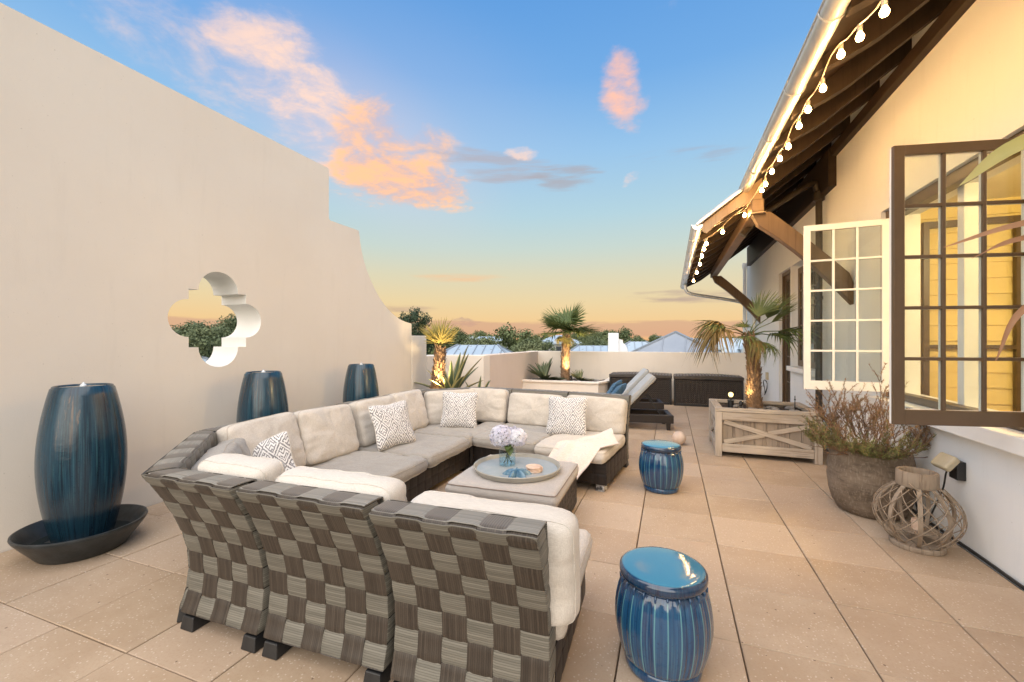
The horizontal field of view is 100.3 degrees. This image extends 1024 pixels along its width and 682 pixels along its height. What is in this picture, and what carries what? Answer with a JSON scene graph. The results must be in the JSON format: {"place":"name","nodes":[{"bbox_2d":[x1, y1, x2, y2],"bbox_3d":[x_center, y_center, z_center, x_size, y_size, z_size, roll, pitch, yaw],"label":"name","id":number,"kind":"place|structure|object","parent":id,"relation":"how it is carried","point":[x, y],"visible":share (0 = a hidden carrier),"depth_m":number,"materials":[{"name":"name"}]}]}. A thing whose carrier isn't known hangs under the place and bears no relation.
{"place":"outdoors","nodes":[
{"label":"outdoors","id":0,"kind":"place"},
{"bbox_2d":[0,3,411,552],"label":"stucco wall","id":1,"kind":"structure","parent":0,"point":[135,206],"depth_m":4.28,"materials":[{"name":"paint"}]},
{"bbox_2d":[0,0,821,340],"label":"sky","id":2,"kind":"structure","parent":0,"point":[493,163],"materials":[{"name":"blue"}]},
{"bbox_2d":[445,344,511,354],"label":"house","id":3,"kind":"structure","parent":0,"point":[457,349],"depth_m":30.67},
{"bbox_2d":[0,399,1023,681],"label":"terrace floor","id":4,"kind":"structure","parent":0,"point":[810,579],"depth_m":2.73,"materials":[{"name":"tile"}]},
{"bbox_2d":[7,382,147,564],"bbox_3d":[-3.402,0.989,3.394,0.784,1.323,0.784,0,0,-4],"label":"urn fountain","id":5,"kind":"object","parent":4,"relation":"on","point":[80,459],"visible":1,"depth_m":3.22,"materials":[{"name":"ceramic"}]},
{"bbox_2d":[141,431,217,622],"bbox_3d":[-1.799,1.187,3.157,1.145,0.926,1.215,0,0,-25],"label":"sofa corner module","id":6,"kind":"object","parent":4,"relation":"on","point":[190,451],"visible":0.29,"depth_m":2.74,"materials":[{"name":"wicker"}]},
{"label":"seat cushion","id":7,"kind":"object","parent":6,"relation":"on","visible":0},
{"bbox_2d":[216,412,306,466],"bbox_3d":[-2.178,0.952,3.756,0.268,0.560,0.701,-18,-4,19],"label":"back cushion","id":8,"kind":"object","parent":7,"relation":"on","point":[253,433],"visible":0.43,"depth_m":3.72,"materials":[{"name":"beige fabric"}]},
{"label":"seat cushion","id":9,"kind":"object","parent":6,"relation":"on","visible":0},
{"bbox_2d":[192,441,241,470],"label":"back cushion","id":10,"kind":"object","parent":9,"relation":"on","point":[232,447],"visible":0.18,"depth_m":3.03,"materials":[{"name":"grey fabric"}]},
{"bbox_2d":[216,438,250,455],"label":"back cushion","id":11,"kind":"object","parent":9,"relation":"on","point":[244,448],"visible":0.12,"depth_m":3.38,"materials":[{"name":"grey fabric"}]},
{"bbox_2d":[252,431,295,470],"bbox_3d":[-2.052,1.050,3.555,0.467,0.467,0.143,-19,-13,-17],"label":"throw pillow","id":12,"kind":"object","parent":9,"relation":"on","point":[277,446],"visible":0.3,"depth_m":3.57,"materials":[{"name":"fabric"}]},
{"bbox_2d":[143,468,269,652],"bbox_3d":[-1.511,1.187,2.765,0.685,0.926,1.145,0,0,20],"label":"sofa module","id":13,"kind":"object","parent":4,"relation":"on","point":[229,584],"visible":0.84,"depth_m":2.34,"materials":[{"name":"wicker"}]},
{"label":"seat cushion","id":14,"kind":"object","parent":13,"relation":"on","visible":0},
{"bbox_2d":[197,453,284,480],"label":"back cushion","id":15,"kind":"object","parent":14,"relation":"on","point":[257,468],"visible":0.26,"depth_m":2.39,"materials":[{"name":"fabric"}]},
{"bbox_2d":[236,370,288,422],"bbox_3d":[-2.846,0.989,4.894,0.784,1.323,0.784,0,0,-6],"label":"urn fountain","id":16,"kind":"object","parent":4,"relation":"on","point":[263,393],"visible":0.35,"depth_m":4.71,"materials":[{"name":"ceramic"}]},
{"bbox_2d":[199,405,424,501],"bbox_3d":[-1.743,1.187,3.981,1.235,0.926,1.502,0,0,20],"label":"sofa module","id":17,"kind":"object","parent":4,"relation":"on","point":[415,486],"visible":0.05,"depth_m":4.27,"materials":[{"name":"brown plastic"}]},
{"bbox_2d":[307,451,427,482],"bbox_3d":[-1.480,1.272,4.164,1.008,0.193,0.934,0,0,20],"label":"seat cushion","id":18,"kind":"object","parent":17,"relation":"on","point":[404,469],"visible":0.51,"depth_m":4.16,"materials":[{"name":"grey fabric"}]},
{"bbox_2d":[294,404,358,465],"bbox_3d":[-1.927,0.957,4.420,0.278,0.550,0.743,-18,-8,19],"label":"back cushion","id":19,"kind":"object","parent":18,"relation":"on","point":[327,433],"visible":0.88,"depth_m":4.29,"materials":[{"name":"beige fabric"}]},
{"bbox_2d":[236,480,394,681],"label":"sofa module","id":20,"kind":"object","parent":4,"relation":"on","point":[331,590],"visible":0.89,"depth_m":2.10,"materials":[{"name":"wicker"}]},
{"bbox_2d":[343,363,378,402],"bbox_3d":[-2.273,0.989,6.442,0.784,1.323,0.784,0,0,-10],"label":"urn fountain","id":21,"kind":"object","parent":4,"relation":"on","point":[361,382],"visible":0.37,"depth_m":6.25,"materials":[{"name":"ceramic"}]},
{"bbox_2d":[334,393,468,491],"bbox_3d":[-1.211,1.187,5.417,1.235,0.926,1.552,0,0,21],"label":"sofa module","id":22,"kind":"object","parent":4,"relation":"on","point":[441,471],"visible":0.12,"depth_m":4.92,"materials":[{"name":"wicker"}]},
{"bbox_2d":[357,433,468,467],"bbox_3d":[-1.149,1.272,5.060,1.008,0.194,0.935,0,0,21],"label":"seat cushion","id":23,"kind":"object","parent":22,"relation":"on","point":[434,450],"visible":0.62,"depth_m":4.82,"materials":[{"name":"grey fabric"}]},
{"bbox_2d":[348,395,394,446],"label":"back cushion","id":24,"kind":"object","parent":23,"relation":"on","point":[365,429],"visible":0.45,"depth_m":4.87,"materials":[{"name":"beige fabric"}]},
{"bbox_2d":[368,400,415,450],"bbox_3d":[-1.360,0.950,4.877,0.150,0.507,0.507,-27,-15,38],"label":"throw pillow","id":25,"kind":"object","parent":23,"relation":"on","point":[392,425],"visible":1,"depth_m":4.80,"materials":[{"name":"fabric"}]},
{"bbox_2d":[414,425,472,447],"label":"seat cushion","id":26,"kind":"object","parent":22,"relation":"on","point":[437,430],"visible":0.5,"depth_m":5.59,"materials":[{"name":"grey fabric"}]},
{"bbox_2d":[390,389,428,430],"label":"back cushion","id":27,"kind":"object","parent":26,"relation":"on","point":[417,410],"visible":0.59,"depth_m":5.77,"materials":[{"name":"beige fabric"}]},
{"bbox_2d":[412,336,425,389],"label":"garden wall","id":28,"kind":"structure","parent":4,"relation":"on","point":[418,359],"depth_m":8.87,"materials":[{"name":"beige paint"}]},
{"bbox_2d":[419,387,479,467],"bbox_3d":[-0.762,1.187,6.029,1.055,0.926,1.235,0,0,-24],"label":"sofa corner module","id":29,"kind":"object","parent":4,"relation":"on","point":[471,450],"visible":0.12,"depth_m":6.28,"materials":[{"name":"brown plastic"}]},
{"bbox_2d":[430,422,476,434],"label":"seat cushion","id":30,"kind":"object","parent":29,"relation":"on","point":[438,425],"visible":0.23,"depth_m":5.87,"materials":[{"name":"grey fabric"}]},
{"bbox_2d":[424,389,474,424],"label":"back cushion","id":31,"kind":"object","parent":30,"relation":"on","point":[433,403],"visible":0.39,"depth_m":6.15,"materials":[{"name":"beige fabric"}]},
{"bbox_2d":[440,391,477,427],"bbox_3d":[-0.735,0.960,5.957,0.507,0.507,0.156,1,-16,4],"label":"throw pillow","id":32,"kind":"object","parent":30,"relation":"on","point":[459,410],"visible":0.99,"depth_m":5.90,"materials":[{"name":"fabric"}]},
{"bbox_2d":[426,355,489,388],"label":"parapet wall","id":33,"kind":"structure","parent":4,"relation":"on","point":[482,370],"depth_m":9.71,"materials":[{"name":"beige paint"}]},
{"bbox_2d":[369,500,584,681],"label":"sofa module","id":34,"kind":"object","parent":4,"relation":"on","point":[471,594],"visible":0.88,"depth_m":1.83,"materials":[{"name":"wicker"}]},
{"bbox_2d":[556,529,591,639],"bbox_3d":[0.011,1.272,2.417,0.772,0.193,0.915,0,0,19],"label":"seat cushion","id":35,"kind":"object","parent":34,"relation":"on","point":[585,546],"visible":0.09,"depth_m":2.46,"materials":[{"name":"beige fabric"}]},
{"bbox_2d":[411,491,580,625],"bbox_3d":[-0.098,0.977,1.963,0.819,0.489,0.272,0,8,19],"label":"back cushion","id":36,"kind":"object","parent":35,"relation":"on","point":[564,554],"visible":0.32,"depth_m":1.79,"materials":[{"name":"fabric"}]},
{"bbox_2d":[473,387,513,462],"bbox_3d":[-0.427,1.187,6.121,0.624,0.926,1.235,0,0,20],"label":"sofa module","id":37,"kind":"object","parent":4,"relation":"on","point":[509,390],"visible":0.12,"depth_m":6.52,"materials":[{"name":"brown plastic"}]},
{"bbox_2d":[460,422,504,445],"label":"seat cushion","id":38,"kind":"object","parent":37,"relation":"on","point":[481,428],"visible":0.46,"depth_m":5.84,"materials":[{"name":"grey fabric"}]},
{"bbox_2d":[469,388,508,422],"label":"back cushion","id":39,"kind":"object","parent":38,"relation":"on","point":[492,405],"visible":0.7,"depth_m":6.32,"materials":[{"name":"beige fabric"}]},
{"bbox_2d":[482,351,537,388],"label":"parapet wall","id":40,"kind":"structure","parent":4,"relation":"on","point":[508,370],"depth_m":11.30,"materials":[{"name":"beige paint"}]},
{"bbox_2d":[474,388,570,462],"bbox_3d":[0.183,1.187,5.832,0.887,0.926,1.265,0,0,26],"label":"sofa module","id":41,"kind":"object","parent":4,"relation":"on","point":[480,452],"visible":0.21,"depth_m":6.06,"materials":[{"name":"brown plastic"}]},
{"bbox_2d":[473,423,551,453],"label":"seat cushion","id":42,"kind":"object","parent":41,"relation":"on","point":[536,435],"visible":0.44,"depth_m":5.35,"materials":[{"name":"grey fabric"}]},
{"bbox_2d":[507,392,562,426],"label":"back cushion","id":43,"kind":"object","parent":42,"relation":"on","point":[528,409],"visible":0.73,"depth_m":6.07,"materials":[{"name":"beige fabric"}]},
{"bbox_2d":[522,378,608,392],"bbox_3d":[1.656,1.384,12.400,2.355,0.593,1.585,0,0,20],"label":"raised planter","id":44,"kind":"object","parent":4,"relation":"on","point":[592,386],"visible":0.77,"depth_m":11.71,"materials":[{"name":"beige paint"}]},
{"bbox_2d":[526,357,566,379],"bbox_3d":[1.006,0.827,12.319,1.317,0.740,1.100,0,0,20],"label":"agave","id":45,"kind":"object","parent":44,"relation":"on","point":[542,371],"visible":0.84,"depth_m":12.51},
{"bbox_2d":[533,302,603,380],"bbox_3d":[1.590,0.020,12.387,1.868,2.466,1.940,0,0,-22],"label":"fan palm","id":46,"kind":"object","parent":44,"relation":"in","point":[565,321],"visible":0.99,"depth_m":12.32,"materials":[{"name":"green plant"}]},
{"bbox_2d":[570,368,593,380],"bbox_3d":[2.000,0.981,12.174,0.762,0.370,0.648,0,0,-2],"label":"agave","id":47,"kind":"object","parent":44,"relation":"on","point":[577,375],"visible":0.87,"depth_m":12.27,"materials":[{"name":"green plant"}]},
{"bbox_2d":[558,477,576,511],"bbox_3d":[0.046,1.492,3.950,0.942,0.315,0.942,0,0,19],"label":"ottoman","id":48,"kind":"object","parent":4,"relation":"on","point":[568,502],"visible":0.12,"depth_m":3.94,"materials":[{"name":"plastic"}]},
{"bbox_2d":[445,455,578,506],"bbox_3d":[0.046,1.268,3.950,0.988,0.152,0.987,0,0,19],"label":"ottoman cushion","id":49,"kind":"object","parent":48,"relation":"on","point":[552,491],"visible":0.54,"depth_m":3.56,"materials":[{"name":"beige fabric"}]},
{"bbox_2d":[473,453,560,482],"bbox_3d":[0.046,1.167,3.966,0.810,0.050,0.810,0,0,20],"label":"serving tray","id":50,"kind":"object","parent":49,"relation":"on","point":[493,467],"visible":0.75,"depth_m":4.00,"materials":[{"name":"paint"}]},
{"bbox_2d":[502,467,531,477],"bbox_3d":[0.058,1.143,3.736,0.251,0.060,0.264,0,0,-18],"label":"starfish","id":51,"kind":"object","parent":50,"relation":"on","point":[516,472],"visible":0.98,"depth_m":3.71},
{"bbox_2d":[526,464,542,472],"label":"shell coasters","id":52,"kind":"object","parent":50,"relation":"on","point":[534,468],"visible":0.97,"depth_m":3.82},
{"bbox_2d":[569,391,631,491],"bbox_3d":[0.951,1.187,5.415,0.846,0.926,1.315,0,0,27],"label":"sofa module","id":53,"kind":"object","parent":4,"relation":"on","point":[601,476],"visible":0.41,"depth_m":4.91,"materials":[{"name":"wicker"}]},
{"bbox_2d":[534,431,624,463],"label":"seat cushion","id":54,"kind":"object","parent":53,"relation":"on","point":[545,446],"visible":0.53,"depth_m":4.98,"materials":[{"name":"beige fabric"}]},
{"bbox_2d":[546,396,587,434],"bbox_3d":[0.707,0.965,5.518,0.527,0.507,0.153,-1,-19,23],"label":"throw pillow","id":55,"kind":"object","parent":54,"relation":"on","point":[567,416],"visible":0.99,"depth_m":5.46,"materials":[{"name":"fabric"}]},
{"bbox_2d":[548,428,618,478],"bbox_3d":[0.895,1.322,4.869,1.064,0.513,0.456,0,0,-33],"label":"throw blanket","id":56,"kind":"object","parent":54,"relation":"on","point":[582,452],"visible":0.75,"depth_m":4.77,"materials":[{"name":"fabric"}]},
{"bbox_2d":[567,395,627,434],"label":"back cushion","id":57,"kind":"object","parent":54,"relation":"on","point":[603,414],"visible":0.65,"depth_m":5.58,"materials":[{"name":"beige fabric"}]},
{"bbox_2d":[609,371,671,404],"bbox_3d":[3.501,1.253,11.631,1.600,0.795,0.784,0,0,20],"label":"storage box","id":58,"kind":"object","parent":4,"relation":"on","point":[661,389],"visible":0.49,"depth_m":11.16,"materials":[{"name":"wicker"}]},
{"bbox_2d":[538,351,746,399],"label":"parapet wall","id":59,"kind":"structure","parent":4,"relation":"on","point":[600,365],"depth_m":12.44,"materials":[{"name":"beige paint"}]},
{"bbox_2d":[623,368,663,408],"bbox_3d":[2.486,1.145,10.013,1.950,1.008,0.720,0,0,11],"label":"sun lounger","id":60,"kind":"object","parent":4,"relation":"on","point":[644,403],"visible":0.25,"depth_m":9.60,"materials":[{"name":"fabric"}]},
{"bbox_2d":[627,373,673,430],"bbox_3d":[2.084,1.145,8.381,1.950,1.008,0.720,0,0,11],"label":"sun lounger","id":61,"kind":"object","parent":4,"relation":"on","point":[642,388],"visible":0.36,"depth_m":7.97,"materials":[{"name":"wicker"}]},
{"bbox_2d":[607,380,621,393],"bbox_3d":[2.079,1.010,8.774,0.168,0.467,0.467,36,18,21],"label":"throw pillow","id":62,"kind":"object","parent":61,"relation":"on","point":[614,386],"visible":0.45,"depth_m":8.59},
{"bbox_2d":[611,383,626,393],"bbox_3d":[2.043,1.020,8.329,0.165,0.467,0.467,41,17,20],"label":"throw pillow","id":63,"kind":"object","parent":61,"relation":"on","point":[620,389],"visible":0.59,"depth_m":8.15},
{"bbox_2d":[639,440,683,493],"bbox_3d":[1.662,1.395,4.770,0.470,0.511,0.470,0,0,-3],"label":"garden stool","id":64,"kind":"object","parent":4,"relation":"on","point":[661,466],"visible":1,"depth_m":4.59,"materials":[{"name":"ceramic"}]},
{"bbox_2d":[615,546,713,681],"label":"garden stool","id":65,"kind":"object","parent":4,"relation":"on","point":[664,616],"visible":1,"depth_m":2.02,"materials":[{"name":"ceramic"}]},
{"bbox_2d":[672,431,685,444],"bbox_3d":[2.666,1.545,6.818,0.210,0.210,0.209,0,0,20],"label":"stone ball","id":66,"kind":"object","parent":4,"relation":"on","point":[678,437],"visible":0.88,"depth_m":6.75,"materials":[{"name":"stone"}]},
{"bbox_2d":[673,373,743,406],"bbox_3d":[5.018,1.253,11.011,1.605,0.795,0.794,0,0,20],"label":"storage box","id":67,"kind":"object","parent":4,"relation":"on","point":[697,389],"visible":0.89,"depth_m":10.72,"materials":[{"name":"wicker"}]},
{"bbox_2d":[709,399,822,464],"bbox_3d":[3.709,1.305,6.410,1.300,0.690,1.080,0,0,20],"label":"wooden planter","id":68,"kind":"object","parent":4,"relation":"on","point":[770,428],"visible":0.91,"depth_m":5.97,"materials":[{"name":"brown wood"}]},
{"bbox_2d":[727,392,733,407],"bbox_3d":[3.404,0.917,6.652,0.100,0.245,0.100,0,0,20],"label":"path light","id":69,"kind":"object","parent":68,"relation":"on","point":[730,402],"visible":0.95,"depth_m":6.62,"materials":[{"name":"black plastic"}]},
{"bbox_2d":[684,290,827,408],"bbox_3d":[3.559,0.163,6.470,2.016,1.921,1.129,0,0,-5],"label":"fan palm","id":70,"kind":"object","parent":68,"relation":"in","point":[713,333],"visible":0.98,"depth_m":6.34,"materials":[{"name":"green plant"}]},
{"bbox_2d":[680,0,1023,590],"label":"stucco house","id":71,"kind":"structure","parent":4,"relation":"on","point":[863,209],"depth_m":4.36,"materials":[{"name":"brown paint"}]},
{"bbox_2d":[763,372,768,394],"bbox_3d":[6.187,1.039,10.419,0.087,0.558,0.336,0,0,20],"label":"utility outlet","id":72,"kind":"object","parent":71,"relation":"attached to","point":[766,375],"visible":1,"depth_m":10.34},
{"bbox_2d":[785,274,789,401],"bbox_3d":[5.791,0.130,8.865,0.050,3.040,0.830,0,0,20],"label":"door","id":73,"kind":"structure","parent":71,"relation":"in","point":[787,279],"depth_m":9.14,"materials":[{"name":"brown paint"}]},
{"bbox_2d":[692,0,889,281],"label":"string lights","id":74,"kind":"object","parent":71,"relation":"hanging from","point":[884,12],"visible":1,"depth_m":3.35,"materials":[{"name":"beige"}]},
{"bbox_2d":[798,266,814,368],"bbox_3d":[5.329,-0.465,7.618,0.050,1.890,1.490,0,0,20],"label":"window","id":75,"kind":"structure","parent":71,"relation":"in","point":[800,270],"depth_m":8.10,"materials":[{"name":"brown paint"}]},
{"bbox_2d":[912,452,965,518],"bbox_3d":[3.761,1.284,4.025,0.191,0.725,1.297,0,0,20],"label":"outlet box","id":76,"kind":"object","parent":71,"relation":"attached to","point":[954,467],"visible":0.81,"depth_m":3.46,"materials":[{"name":"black plastic"}]},
{"bbox_2d":[886,129,1023,430],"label":"window frame","id":77,"kind":"structure","parent":71,"relation":"in","point":[954,179],"depth_m":3.76,"materials":[{"name":"brown paint"}]},
{"bbox_2d":[921,215,1020,410],"bbox_3d":[5.835,-0.175,5.441,0.960,2.750,0.060,0,0,20],"label":"inner door","id":78,"kind":"structure","parent":71,"relation":"in","point":[925,226],"depth_m":5.48,"materials":[{"name":"yellow paint"}]},
{"bbox_2d":[826,445,916,520],"bbox_3d":[3.474,1.350,4.151,0.678,0.600,0.680,0,0,20],"label":"clay pot","id":79,"kind":"object","parent":4,"relation":"on","point":[856,481],"visible":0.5,"depth_m":3.94,"materials":[{"name":"ceramic"}]},
{"bbox_2d":[797,363,935,460],"bbox_3d":[3.512,0.716,4.100,1.283,1.023,1.262,0,0,20],"label":"dry rosemary","id":80,"kind":"object","parent":79,"relation":"in","point":[835,439],"visible":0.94,"depth_m":4.06,"materials":[{"name":"plant"}]},
{"bbox_2d":[871,466,967,555],"bbox_3d":[3.260,1.347,3.442,0.565,0.606,0.559,0,0,9],"label":"rattan lantern","id":81,"kind":"object","parent":4,"relation":"on","point":[912,537],"visible":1,"depth_m":3.38,"materials":[{"name":"wicker"}]},
{"bbox_2d":[945,134,1023,360],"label":"potted bird plant","id":82,"kind":"object","parent":4,"relation":"on","point":[1005,151],"visible":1,"depth_m":0.91,"materials":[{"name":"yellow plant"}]},
{"bbox_3d":[-1.401,1.390,8.907,0.960,0.580,1.830,0,0,20],"label":"planter bed","id":83,"kind":"object","parent":4,"relation":"on","visible":0},
{"bbox_2d":[417,317,462,388],"bbox_3d":[-1.429,0.371,8.502,0.878,1.751,0.871,0,0,20],"label":"fan palm","id":84,"kind":"object","parent":83,"relation":"in","point":[439,336],"visible":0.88,"depth_m":8.40,"materials":[{"name":"yellow plant"}]},
{"bbox_2d":[414,346,483,387],"bbox_3d":[-1.376,0.644,8.479,1.665,1.131,0.996,0,0,-1],"label":"agave","id":85,"kind":"object","parent":83,"relation":"in","point":[454,379],"visible":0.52,"depth_m":8.44,"materials":[{"name":"green plant"}]},
{"bbox_2d":[542,335,581,350],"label":"white house","id":86,"kind":"structure","parent":0,"point":[554,343],"depth_m":53.43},
{"bbox_2d":[693,338,742,352],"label":"dormer house","id":87,"kind":"structure","parent":0,"point":[738,349],"depth_m":34.38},
{"label":"ground","id":88,"kind":"structure","parent":0,"visible":0},
{"bbox_2d":[170,320,211,334],"bbox_3d":[-22.805,4.300,30.042,5.404,11.782,5.905,0,0,37],"label":"oak tree","id":89,"kind":"object","parent":88,"relation":"on","point":[178,328],"visible":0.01,"depth_m":30.27,"materials":[{"name":"green plant"}]},
{"bbox_2d":[177,324,230,357],"bbox_3d":[-14.491,4.657,19.963,4.340,11.069,4.219,0,0,-27],"label":"scrub tree","id":90,"kind":"object","parent":88,"relation":"on","point":[205,345],"visible":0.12,"depth_m":19.82,"materials":[{"name":"green plant"}]},
{"bbox_2d":[186,313,236,342],"bbox_3d":[-16.132,4.267,23.915,4.360,11.853,4.668,0,0,40],"label":"oak tree","id":91,"kind":"object","parent":88,"relation":"on","point":[230,323],"visible":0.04,"depth_m":23.68,"materials":[{"name":"green plant"}]},
{"bbox_2d":[398,306,434,354],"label":"pine tree","id":92,"kind":"object","parent":88,"relation":"on","point":[414,317],"visible":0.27,"depth_m":43.51,"materials":[{"name":"green plant"}]},
{"bbox_2d":[429,327,469,354],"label":"oak tree","id":93,"kind":"object","parent":88,"relation":"on","point":[459,336],"visible":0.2,"depth_m":58.30,"materials":[{"name":"green plant"}]},
{"bbox_2d":[458,333,502,345],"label":"scrub tree","id":94,"kind":"object","parent":88,"relation":"on","point":[482,341],"visible":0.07,"depth_m":41.13,"materials":[{"name":"green plant"}]},
{"bbox_2d":[469,330,493,336],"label":"oak tree","id":95,"kind":"object","parent":88,"relation":"on","point":[481,333],"visible":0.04,"depth_m":119.19,"materials":[{"name":"green plant"}]},
{"bbox_2d":[477,322,536,349],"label":"oak tree","id":96,"kind":"object","parent":88,"relation":"on","point":[506,335],"visible":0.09,"depth_m":45.41,"materials":[{"name":"green plant"}]},
{"bbox_2d":[511,337,557,351],"bbox_3d":[1.693,4.929,36.129,5.056,10.520,5.138,0,0,12],"label":"scrub tree","id":97,"kind":"object","parent":88,"relation":"on","point":[531,345],"visible":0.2,"depth_m":35.22,"materials":[{"name":"green plant"}]},
{"bbox_2d":[528,331,548,340],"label":"oak tree","id":98,"kind":"object","parent":88,"relation":"on","point":[544,336],"visible":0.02,"depth_m":109.28,"materials":[{"name":"green plant"}]},
{"bbox_2d":[570,332,604,343],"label":"oak tree","id":99,"kind":"object","parent":88,"relation":"on","point":[573,335],"visible":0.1,"depth_m":68.89,"materials":[{"name":"green plant"}]},
{"bbox_2d":[569,345,607,350],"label":"house","id":100,"kind":"structure","parent":88,"relation":"on","point":[589,348],"depth_m":36.70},
{"bbox_2d":[570,333,607,348],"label":"scrub tree","id":101,"kind":"object","parent":88,"relation":"on","point":[596,341],"visible":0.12,"depth_m":47.12,"materials":[{"name":"green plant"}]},
{"bbox_2d":[595,329,608,339],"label":"oak tree","id":102,"kind":"object","parent":88,"relation":"on","point":[602,334],"visible":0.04,"depth_m":74.06,"materials":[{"name":"green plant"}]},
{"bbox_2d":[608,333,627,351],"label":"chimney house","id":103,"kind":"structure","parent":88,"relation":"on","point":[615,343],"depth_m":27.62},
{"bbox_2d":[603,326,642,342],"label":"oak tree","id":104,"kind":"object","parent":88,"relation":"on","point":[625,334],"visible":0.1,"depth_m":60.92,"materials":[{"name":"green plant"}]},
{"bbox_2d":[623,337,645,343],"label":"scrub tree","id":105,"kind":"object","parent":88,"relation":"on","point":[635,339],"visible":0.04,"depth_m":57.18,"materials":[{"name":"green plant"}]},
{"bbox_2d":[625,341,649,351],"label":"house","id":106,"kind":"structure","parent":88,"relation":"on","point":[631,346],"depth_m":34.66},
{"bbox_2d":[646,333,662,341],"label":"oak tree","id":107,"kind":"object","parent":88,"relation":"on","point":[652,337],"visible":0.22,"depth_m":149.19,"materials":[{"name":"green plant"}]},
{"bbox_2d":[630,331,720,351],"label":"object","id":108,"kind":"structure","parent":88,"relation":"on","point":[675,341],"depth_m":23.06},
{"bbox_3d":[-0.044,1.098,4.058,0.158,0.150,0.158,0,0,20],"label":"glass vase","id":109,"kind":"object","parent":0,"visible":0},
{"bbox_2d":[489,425,527,463],"bbox_3d":[-0.038,0.977,4.073,0.364,0.364,0.265,0,0,-15],"label":"hydrangea bouquet","id":110,"kind":"object","parent":109,"relation":"in","point":[507,436],"visible":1,"depth_m":4.00,"materials":[{"name":"plant"}]},
{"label":"seat cushion","id":111,"kind":"object","parent":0,"visible":0},
{"bbox_2d":[275,466,406,501],"bbox_3d":[-0.897,0.947,2.260,0.752,0.509,0.282,0,8,19],"label":"back cushion","id":112,"kind":"object","parent":111,"relation":"on","point":[387,488],"visible":0.26,"depth_m":2.17,"materials":[{"name":"fabric"}]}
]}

